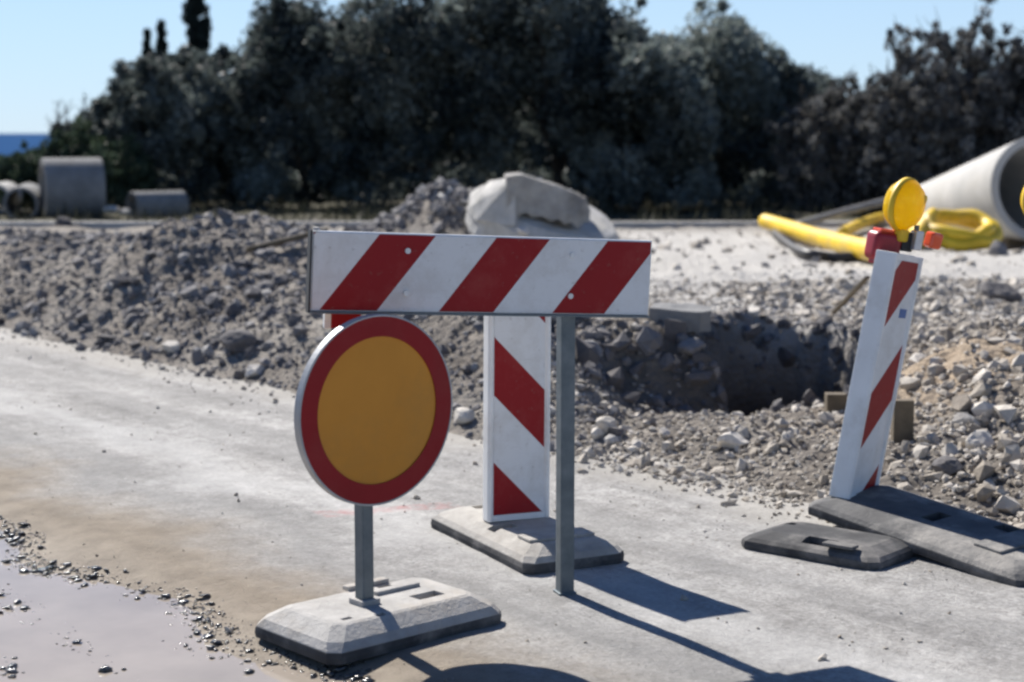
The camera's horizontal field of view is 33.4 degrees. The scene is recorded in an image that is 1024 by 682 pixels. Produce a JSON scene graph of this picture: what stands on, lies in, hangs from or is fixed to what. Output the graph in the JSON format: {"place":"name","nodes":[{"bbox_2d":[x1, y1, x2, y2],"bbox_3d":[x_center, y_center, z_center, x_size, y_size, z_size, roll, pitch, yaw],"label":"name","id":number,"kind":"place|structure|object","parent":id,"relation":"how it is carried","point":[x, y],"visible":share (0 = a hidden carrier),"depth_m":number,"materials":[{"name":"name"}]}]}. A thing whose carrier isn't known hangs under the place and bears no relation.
{"place":"outdoors","nodes":[
{"label":"outdoors","id":0,"kind":"place"},
{"bbox_2d":[0,133,55,155],"bbox_3d":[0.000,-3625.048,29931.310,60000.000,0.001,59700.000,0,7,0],"label":"sea","id":1,"kind":"structure","parent":0,"point":[10,143],"depth_m":6426.43,"materials":[{"name":"liquid"}]},
{"bbox_2d":[0,192,882,221],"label":"dry grass","id":2,"kind":"structure","parent":0,"point":[354,212],"depth_m":28.41,"materials":[{"name":"beige plant"}]},
{"bbox_2d":[0,327,1023,681],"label":"road","id":3,"kind":"structure","parent":0,"point":[642,615],"depth_m":6.05,"materials":[{"name":"concrete"}]},
{"bbox_2d":[0,530,342,681],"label":"puddle","id":4,"kind":"object","parent":3,"relation":"on","point":[129,633],"depth_m":5.18,"materials":[{"name":"liquid"}]},
{"bbox_2d":[0,515,375,681],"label":"wet pebbles","id":5,"kind":"object","parent":3,"relation":"on","point":[11,667],"visible":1,"depth_m":5.49,"materials":[{"name":"gravel"}]},
{"bbox_2d":[255,314,501,664],"bbox_3d":[-0.400,0.395,5.128,0.664,0.964,0.424,-6,9,-42],"label":"round sign","id":6,"kind":"object","parent":3,"relation":"on","point":[373,410],"visible":1,"depth_m":5.05,"materials":[{"name":"metal"}]},
{"bbox_2d":[305,227,651,595],"bbox_3d":[-0.096,0.240,5.415,1.140,1.230,0.114,-3,7,-20],"label":"barrier","id":7,"kind":"object","parent":3,"relation":"on","point":[565,282],"visible":0.96,"depth_m":5.34,"materials":[{"name":"metal"}]},
{"bbox_2d":[1,332,1023,679],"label":"road grit","id":8,"kind":"object","parent":3,"relation":"on","point":[683,598],"visible":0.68,"depth_m":6.94,"materials":[{"name":"gravel"}]},
{"bbox_2d":[431,316,623,573],"bbox_3d":[0.043,0.230,6.202,0.404,1.093,0.824,-4,8,-27],"label":"marker beacon","id":9,"kind":"object","parent":3,"relation":"on","point":[510,522],"visible":0.81,"depth_m":6.23,"materials":[{"name":"white plastic"}]},
{"bbox_2d":[741,522,917,570],"bbox_3d":[1.150,0.720,6.163,0.564,0.070,0.364,6,9,40],"label":"foot plate","id":10,"kind":"object","parent":3,"relation":"on","point":[861,550],"visible":0.94,"depth_m":6.06,"materials":[{"name":"rubber"}]},
{"bbox_2d":[808,250,1023,586],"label":"marker beacon","id":11,"kind":"object","parent":3,"relation":"on","point":[859,498],"visible":1,"depth_m":6.40,"materials":[{"name":"white plastic"}]},
{"bbox_2d":[864,177,942,262],"bbox_3d":[1.502,-0.456,6.497,0.286,0.335,0.160,-3,7,-20],"label":"warning lamp","id":12,"kind":"object","parent":11,"relation":"on","point":[905,201],"visible":0.92,"depth_m":6.46,"materials":[{"name":"yellow plastic"}]},
{"bbox_2d":[0,191,1023,525],"bbox_3d":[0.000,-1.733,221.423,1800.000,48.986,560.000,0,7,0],"label":"ground","id":13,"kind":"structure","parent":0,"point":[748,385],"depth_m":11.39,"materials":[{"name":"grey gravel"}]},
{"bbox_2d":[0,181,21,212],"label":"concrete pipe","id":14,"kind":"object","parent":13,"relation":"on","point":[6,186],"visible":0.53,"depth_m":30.14,"materials":[{"name":"grey concrete"}]},
{"bbox_2d":[3,183,40,218],"bbox_3d":[-8.392,-2.402,29.426,0.580,0.592,2.045,-1,7,-12],"label":"concrete pipe","id":15,"kind":"object","parent":13,"relation":"on","point":[32,189],"visible":0.66,"depth_m":28.69,"materials":[{"name":"grey concrete"}]},
{"bbox_2d":[0,139,59,206],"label":"shrub","id":16,"kind":"object","parent":13,"relation":"on","point":[18,168],"visible":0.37,"depth_m":32.27,"materials":[{"name":"green plant"}]},
{"bbox_2d":[43,99,64,135],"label":"bare sapling","id":17,"kind":"object","parent":13,"relation":"on","point":[57,118],"visible":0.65,"depth_m":37.69,"materials":[{"name":"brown plant"}]},
{"bbox_2d":[55,216,72,225],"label":"stone","id":18,"kind":"object","parent":13,"relation":"on","point":[63,221],"visible":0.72,"depth_m":25.40,"materials":[{"name":"grey stone"}]},
{"bbox_2d":[52,99,77,132],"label":"bare sapling","id":19,"kind":"object","parent":13,"relation":"on","point":[69,129],"visible":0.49,"depth_m":37.70,"materials":[{"name":"brown plant"}]},
{"bbox_2d":[28,114,112,163],"bbox_3d":[-8.563,-3.459,33.456,1.991,1.960,1.897,0,7,0],"label":"shrub","id":20,"kind":"object","parent":13,"relation":"on","point":[76,143],"visible":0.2,"depth_m":32.98,"materials":[{"name":"green plant"}]},
{"bbox_2d":[39,158,105,217],"bbox_3d":[-7.448,-2.570,28.902,0.977,1.061,1.061,-3,7,-21],"label":"concrete pipe","id":21,"kind":"object","parent":13,"relation":"on","point":[71,184],"visible":0.78,"depth_m":28.49,"materials":[{"name":"grey concrete"}]},
{"bbox_2d":[47,105,122,146],"bbox_3d":[-8.851,-4.529,39.809,3.305,2.444,4.139,-4,8,-30],"label":"background tree","id":22,"kind":"object","parent":13,"relation":"on","point":[100,127],"visible":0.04,"depth_m":38.92,"materials":[{"name":"green plant"}]},
{"bbox_2d":[78,91,93,133],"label":"bare sapling","id":23,"kind":"object","parent":13,"relation":"on","point":[83,112],"visible":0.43,"depth_m":36.67,"materials":[{"name":"brown plant"}]},
{"bbox_2d":[103,206,119,213],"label":"stone","id":24,"kind":"object","parent":13,"relation":"on","point":[113,209],"visible":0.91,"depth_m":28.47,"materials":[{"name":"grey stone"}]},
{"bbox_2d":[80,133,161,207],"bbox_3d":[-7.375,-3.060,31.771,1.910,1.637,2.045,0,7,0],"label":"shrub","id":25,"kind":"object","parent":13,"relation":"on","point":[128,169],"visible":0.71,"depth_m":31.33,"materials":[{"name":"green plant"}]},
{"bbox_2d":[119,208,130,215],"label":"stone","id":26,"kind":"object","parent":13,"relation":"on","point":[124,212],"visible":0.81,"depth_m":28.50,"materials":[{"name":"grey stone"}]},
{"bbox_2d":[141,28,155,60],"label":"young conifer","id":27,"kind":"object","parent":13,"relation":"on","point":[147,49],"visible":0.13,"depth_m":43.33,"materials":[{"name":"green plant"}]},
{"bbox_2d":[126,190,188,216],"bbox_3d":[-6.115,-2.347,29.433,0.966,0.479,0.479,-5,9,-38],"label":"concrete pipe","id":28,"kind":"object","parent":13,"relation":"on","point":[149,201],"visible":0.77,"depth_m":29.27,"materials":[{"name":"grey concrete"}]},
{"bbox_2d":[154,19,168,62],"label":"young conifer","id":29,"kind":"object","parent":13,"relation":"on","point":[161,45],"visible":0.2,"depth_m":43.31,"materials":[{"name":"green plant"}]},
{"bbox_2d":[162,341,179,352],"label":"stone","id":30,"kind":"object","parent":13,"relation":"on","point":[170,346],"visible":1,"depth_m":11.27,"materials":[{"name":"grey stone"}]},
{"bbox_2d":[88,42,271,205],"bbox_3d":[-6.326,-4.167,33.087,3.490,3.351,3.572,-5,8,-34],"label":"olive tree","id":31,"kind":"object","parent":13,"relation":"on","point":[174,117],"visible":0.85,"depth_m":32.24,"materials":[{"name":"green plant"}]},
{"bbox_2d":[158,171,216,201],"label":"dusky bush","id":32,"kind":"object","parent":13,"relation":"on","point":[174,178],"visible":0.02,"depth_m":35.05,"materials":[{"name":"green plant"}]},
{"bbox_2d":[179,0,212,56],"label":"cypress tree","id":33,"kind":"object","parent":13,"relation":"on","point":[198,33],"visible":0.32,"depth_m":45.12,"materials":[{"name":"green plant"}]},
{"bbox_2d":[218,329,256,352],"bbox_3d":[-1.744,0.005,10.858,0.260,0.156,0.195,1,7,8],"label":"stone","id":34,"kind":"object","parent":13,"relation":"on","point":[237,341],"visible":0.92,"depth_m":10.80,"materials":[{"name":"grey stone"}]},
{"bbox_2d":[164,43,335,185],"bbox_3d":[-6.143,-4.912,38.634,4.575,3.523,3.823,4,8,27],"label":"background tree","id":35,"kind":"object","parent":13,"relation":"on","point":[291,162],"visible":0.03,"depth_m":37.70,"materials":[{"name":"green plant"}]},
{"bbox_2d":[245,364,264,377],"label":"stone","id":36,"kind":"object","parent":13,"relation":"on","point":[252,370],"visible":1,"depth_m":10.38,"materials":[{"name":"grey stone"}]},
{"bbox_2d":[212,173,297,202],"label":"dusky bush","id":37,"kind":"object","parent":13,"relation":"on","point":[280,197],"visible":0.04,"depth_m":35.23,"materials":[{"name":"green plant"}]},
{"bbox_2d":[216,0,388,209],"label":"olive tree","id":38,"kind":"object","parent":13,"relation":"on","point":[285,66],"visible":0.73,"depth_m":32.01,"materials":[{"name":"green plant"}]},
{"bbox_2d":[0,208,630,466],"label":"rubble stones","id":39,"kind":"object","parent":13,"relation":"on","point":[263,287],"visible":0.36,"depth_m":12.44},
{"bbox_2d":[245,227,327,251],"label":"bare branch","id":40,"kind":"object","parent":39,"relation":"on","point":[278,241],"visible":0.88,"depth_m":13.03,"materials":[{"name":"brown wood"}]},
{"bbox_2d":[298,173,394,203],"bbox_3d":[-3.392,-3.244,35.954,2.200,0.917,1.870,0,7,0],"label":"dusky bush","id":41,"kind":"object","parent":13,"relation":"on","point":[315,196],"visible":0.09,"depth_m":35.50,"materials":[{"name":"green plant"}]},
{"bbox_2d":[294,102,476,180],"bbox_3d":[-3.101,-5.341,39.647,4.911,4.241,3.760,0,7,0],"label":"background tree","id":42,"kind":"object","parent":13,"relation":"on","point":[473,158],"visible":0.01,"depth_m":39.32,"materials":[{"name":"green plant"}]},
{"bbox_2d":[303,0,530,209],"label":"olive tree","id":43,"kind":"object","parent":13,"relation":"on","point":[440,81],"visible":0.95,"depth_m":30.91,"materials":[{"name":"green plant"}]},
{"bbox_2d":[384,163,492,199],"bbox_3d":[-1.373,-3.248,35.459,2.584,1.016,2.069,0,7,0],"label":"dusky bush","id":44,"kind":"object","parent":13,"relation":"on","point":[402,196],"visible":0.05,"depth_m":34.97,"materials":[{"name":"green plant"}]},
{"bbox_2d":[0,221,889,228],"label":"kerb","id":45,"kind":"structure","parent":13,"relation":"on","point":[335,224],"depth_m":25.58,"materials":[{"name":"concrete"}]},
{"bbox_2d":[454,407,474,423],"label":"stone","id":46,"kind":"object","parent":13,"relation":"on","point":[462,415],"visible":1,"depth_m":8.61,"materials":[{"name":"white stone"}]},
{"bbox_2d":[438,64,564,176],"bbox_3d":[-0.555,-5.745,40.784,5.198,4.642,3.961,0,7,0],"label":"background tree","id":47,"kind":"object","parent":13,"relation":"on","point":[520,108],"visible":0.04,"depth_m":39.93,"materials":[{"name":"green plant"}]},
{"bbox_2d":[343,176,679,260],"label":"heap stones","id":48,"kind":"object","parent":13,"relation":"on","point":[439,190],"visible":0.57,"depth_m":17.91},
{"bbox_2d":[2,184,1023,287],"bbox_3d":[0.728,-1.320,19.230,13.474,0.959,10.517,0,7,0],"label":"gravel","id":49,"kind":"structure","parent":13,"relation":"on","point":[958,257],"depth_m":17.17,"materials":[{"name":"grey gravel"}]},
{"bbox_2d":[516,226,529,235],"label":"stone","id":50,"kind":"object","parent":13,"relation":"on","point":[523,230],"visible":1,"depth_m":16.07,"materials":[{"name":"grey stone"}]},
{"bbox_2d":[465,172,618,239],"bbox_3d":[0.305,-1.166,16.978,1.540,1.021,1.565,0,7,0],"label":"broken boulder","id":51,"kind":"object","parent":13,"relation":"on","point":[508,204],"visible":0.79,"depth_m":16.31,"materials":[{"name":"stone"}]},
{"bbox_2d":[444,0,666,209],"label":"olive tree","id":52,"kind":"object","parent":13,"relation":"on","point":[553,28],"visible":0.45,"depth_m":31.47,"materials":[{"name":"green plant"}]},
{"bbox_2d":[524,166,619,199],"bbox_3d":[1.185,-3.212,35.720,2.540,0.950,1.895,0,7,0],"label":"dusky bush","id":53,"kind":"object","parent":13,"relation":"on","point":[565,178],"visible":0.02,"depth_m":35.23,"materials":[{"name":"green plant"}]},
{"bbox_2d":[596,416,616,433],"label":"stone","id":54,"kind":"object","parent":13,"relation":"on","point":[603,423],"visible":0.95,"depth_m":8.21,"materials":[{"name":"grey stone"}]},
{"bbox_2d":[515,7,729,171],"bbox_3d":[2.536,-5.681,39.727,5.206,4.778,3.866,0,7,0],"label":"background tree","id":55,"kind":"object","parent":13,"relation":"on","point":[542,144],"visible":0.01,"depth_m":39.50,"materials":[{"name":"green plant"}]},
{"bbox_2d":[551,5,723,211],"bbox_3d":[2.296,-4.117,30.792,3.137,3.807,3.291,-7,10,-43],"label":"olive tree","id":56,"kind":"object","parent":13,"relation":"on","point":[655,90],"visible":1,"depth_m":30.11,"materials":[{"name":"green plant"}]},
{"bbox_2d":[649,302,711,332],"bbox_3d":[0.982,-0.136,9.953,0.362,0.139,0.271,4,11,8],"label":"stone","id":57,"kind":"object","parent":13,"relation":"on","point":[696,317],"visible":0.81,"depth_m":9.85,"materials":[{"name":"stone"}]},
{"bbox_2d":[677,337,705,355],"bbox_3d":[1.006,0.033,9.661,0.128,0.102,0.170,6,9,40],"label":"stone","id":58,"kind":"object","parent":13,"relation":"on","point":[691,346],"visible":1,"depth_m":9.62,"materials":[{"name":"grey stone"}]},
{"bbox_2d":[717,432,748,447],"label":"stone","id":59,"kind":"object","parent":13,"relation":"on","point":[730,439],"visible":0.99,"depth_m":7.81,"materials":[{"name":"grey stone"}]},
{"bbox_2d":[551,302,924,413],"bbox_3d":[1.421,0.337,10.076,1.952,1.334,2.916,5,9,38],"label":"pit rubble","id":60,"kind":"object","parent":13,"relation":"on","point":[589,351],"visible":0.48,"depth_m":9.55,"materials":[{"name":"grey stone"}]},
{"bbox_2d":[654,0,830,206],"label":"olive tree","id":61,"kind":"object","parent":13,"relation":"on","point":[749,79],"visible":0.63,"depth_m":32.39,"materials":[{"name":"green plant"}]},
{"bbox_2d":[715,168,791,202],"bbox_3d":[5.144,-3.184,35.367,2.082,0.978,1.935,0,7,0],"label":"dusky bush","id":62,"kind":"object","parent":13,"relation":"on","point":[739,198],"visible":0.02,"depth_m":34.77,"materials":[{"name":"green plant"}]},
{"bbox_2d":[550,273,1023,528],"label":"gravel stones","id":63,"kind":"object","parent":13,"relation":"on","point":[947,330],"visible":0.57,"depth_m":8.12,"materials":[{"name":"grey gravel"}]},
{"bbox_2d":[747,307,759,317],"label":"stone","id":64,"kind":"object","parent":63,"relation":"on","point":[753,312],"visible":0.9,"depth_m":11.40,"materials":[{"name":"white stone"}]},
{"bbox_2d":[965,430,994,449],"bbox_3d":[2.000,0.430,7.284,0.120,0.096,0.160,4,8,32],"label":"stone","id":65,"kind":"object","parent":63,"relation":"on","point":[975,438],"visible":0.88,"depth_m":7.25,"materials":[{"name":"grey stone"}]},
{"bbox_2d":[714,46,871,171],"bbox_3d":[6.240,-5.225,40.614,4.717,3.580,3.834,0,7,0],"label":"background tree","id":66,"kind":"object","parent":13,"relation":"on","point":[811,71],"depth_m":39.89,"materials":[{"name":"green plant"}]},
{"bbox_2d":[758,214,868,260],"bbox_3d":[3.607,-1.251,20.163,0.353,0.372,8.542,0,7,1],"label":"yellow hose","id":67,"kind":"object","parent":13,"relation":"on","point":[833,241],"visible":0.8,"depth_m":19.56,"materials":[{"name":"plastic"}]},
{"bbox_2d":[771,229,862,261],"bbox_3d":[3.249,-1.164,20.060,0.602,0.252,6.294,0,7,1],"label":"cable","id":68,"kind":"object","parent":13,"relation":"on","point":[796,249],"visible":0.93,"depth_m":16.99,"materials":[{"name":"black plastic"}]},
{"bbox_2d":[763,66,876,212],"bbox_3d":[5.551,-3.486,30.194,2.264,2.770,2.045,2,7,17],"label":"twiggy shrub","id":69,"kind":"object","parent":13,"relation":"on","point":[821,168],"visible":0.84,"depth_m":29.82,"materials":[{"name":"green plant"}]},
{"bbox_2d":[824,392,846,412],"bbox_3d":[1.623,0.327,8.563,0.100,0.130,0.080,0,7,0],"label":"wooden block","id":70,"kind":"object","parent":13,"relation":"on","point":[835,401],"depth_m":8.52,"materials":[{"name":"brown wood"}]},
{"bbox_2d":[799,198,883,225],"bbox_3d":[4.862,-1.843,24.194,2.196,0.411,0.291,-6,9,-41],"label":"drain pipe","id":71,"kind":"object","parent":13,"relation":"on","point":[827,216],"visible":0.77,"depth_m":23.81,"materials":[{"name":"plastic"}]},
{"bbox_2d":[831,276,869,313],"bbox_3d":[2.289,-0.310,11.548,0.035,0.306,0.524,-2,7,-14],"label":"wooden stick","id":72,"kind":"object","parent":13,"relation":"on","point":[850,294],"visible":0.94,"depth_m":11.52,"materials":[{"name":"brown wood"}]},
{"bbox_2d":[831,73,919,102],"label":"twiggy shrub","id":73,"kind":"object","parent":13,"relation":"on","point":[837,86],"depth_m":33.83,"materials":[{"name":"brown plant"}]},
{"bbox_2d":[891,399,913,443],"bbox_3d":[1.720,0.357,7.519,0.090,0.200,0.060,0,7,0],"label":"wooden stake","id":74,"kind":"object","parent":13,"relation":"on","point":[902,425],"visible":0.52,"depth_m":7.49,"materials":[{"name":"brown wood"}]},
{"bbox_2d":[831,16,988,213],"bbox_3d":[6.812,-3.768,29.267,2.206,3.606,2.544,-4,8,-30],"label":"twiggy shrub","id":75,"kind":"object","parent":13,"relation":"on","point":[906,130],"visible":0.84,"depth_m":28.81,"materials":[{"name":"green plant"}]},
{"bbox_2d":[837,208,1002,251],"bbox_3d":[5.021,-1.616,22.506,1.435,0.541,7.590,0,7,3],"label":"yellow hose","id":76,"kind":"object","parent":13,"relation":"on","point":[987,232],"visible":0.78,"depth_m":19.29,"materials":[{"name":"plastic"}]},
{"bbox_2d":[931,456,963,475],"bbox_3d":[1.790,0.523,7.013,0.128,0.102,0.170,0,7,4],"label":"stone","id":77,"kind":"object","parent":13,"relation":"on","point":[950,465],"visible":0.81,"depth_m":6.96,"materials":[{"name":"grey stone"}]},
{"bbox_2d":[888,138,1023,240],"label":"tapered pipe","id":78,"kind":"object","parent":13,"relation":"on","point":[991,185],"visible":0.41,"depth_m":21.20,"materials":[{"name":"concrete"}]},
{"bbox_2d":[912,0,1023,164],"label":"twiggy shrub","id":79,"kind":"object","parent":13,"relation":"on","point":[977,58],"visible":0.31,"depth_m":29.69,"materials":[{"name":"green plant"}]},
{"bbox_2d":[958,22,1023,155],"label":"twiggy shrub","id":80,"kind":"object","parent":13,"relation":"on","point":[1004,122],"visible":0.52,"depth_m":29.42,"materials":[{"name":"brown plant"}]},
{"bbox_2d":[988,240,1008,255],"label":"stone","id":81,"kind":"object","parent":13,"relation":"on","point":[997,248],"visible":0.91,"depth_m":18.13,"materials":[{"name":"grey stone"}]},
{"bbox_2d":[979,281,1021,301],"bbox_3d":[3.724,-0.354,13.054,0.255,0.204,0.340,-3,8,-24],"label":"stone","id":82,"kind":"object","parent":13,"relation":"on","point":[991,290],"visible":0.72,"depth_m":12.98,"materials":[{"name":"grey stone"}]},
{"bbox_2d":[1001,227,1023,249],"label":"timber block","id":83,"kind":"object","parent":13,"relation":"on","point":[1010,243],"depth_m":20.76,"materials":[{"name":"brown wood"}]},
{"bbox_2d":[0,0,1023,132],"label":"sky","id":84,"kind":"structure","parent":0,"point":[54,50],"materials":[{"name":"blue"}]},
{"bbox_2d":[1020,188,1023,212],"bbox_3d":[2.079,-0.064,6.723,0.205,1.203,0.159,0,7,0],"label":"warning lamp","id":85,"kind":"object","parent":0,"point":[1022,199],"visible":1,"depth_m":6.62,"materials":[{"name":"yellow plastic"}]}
]}

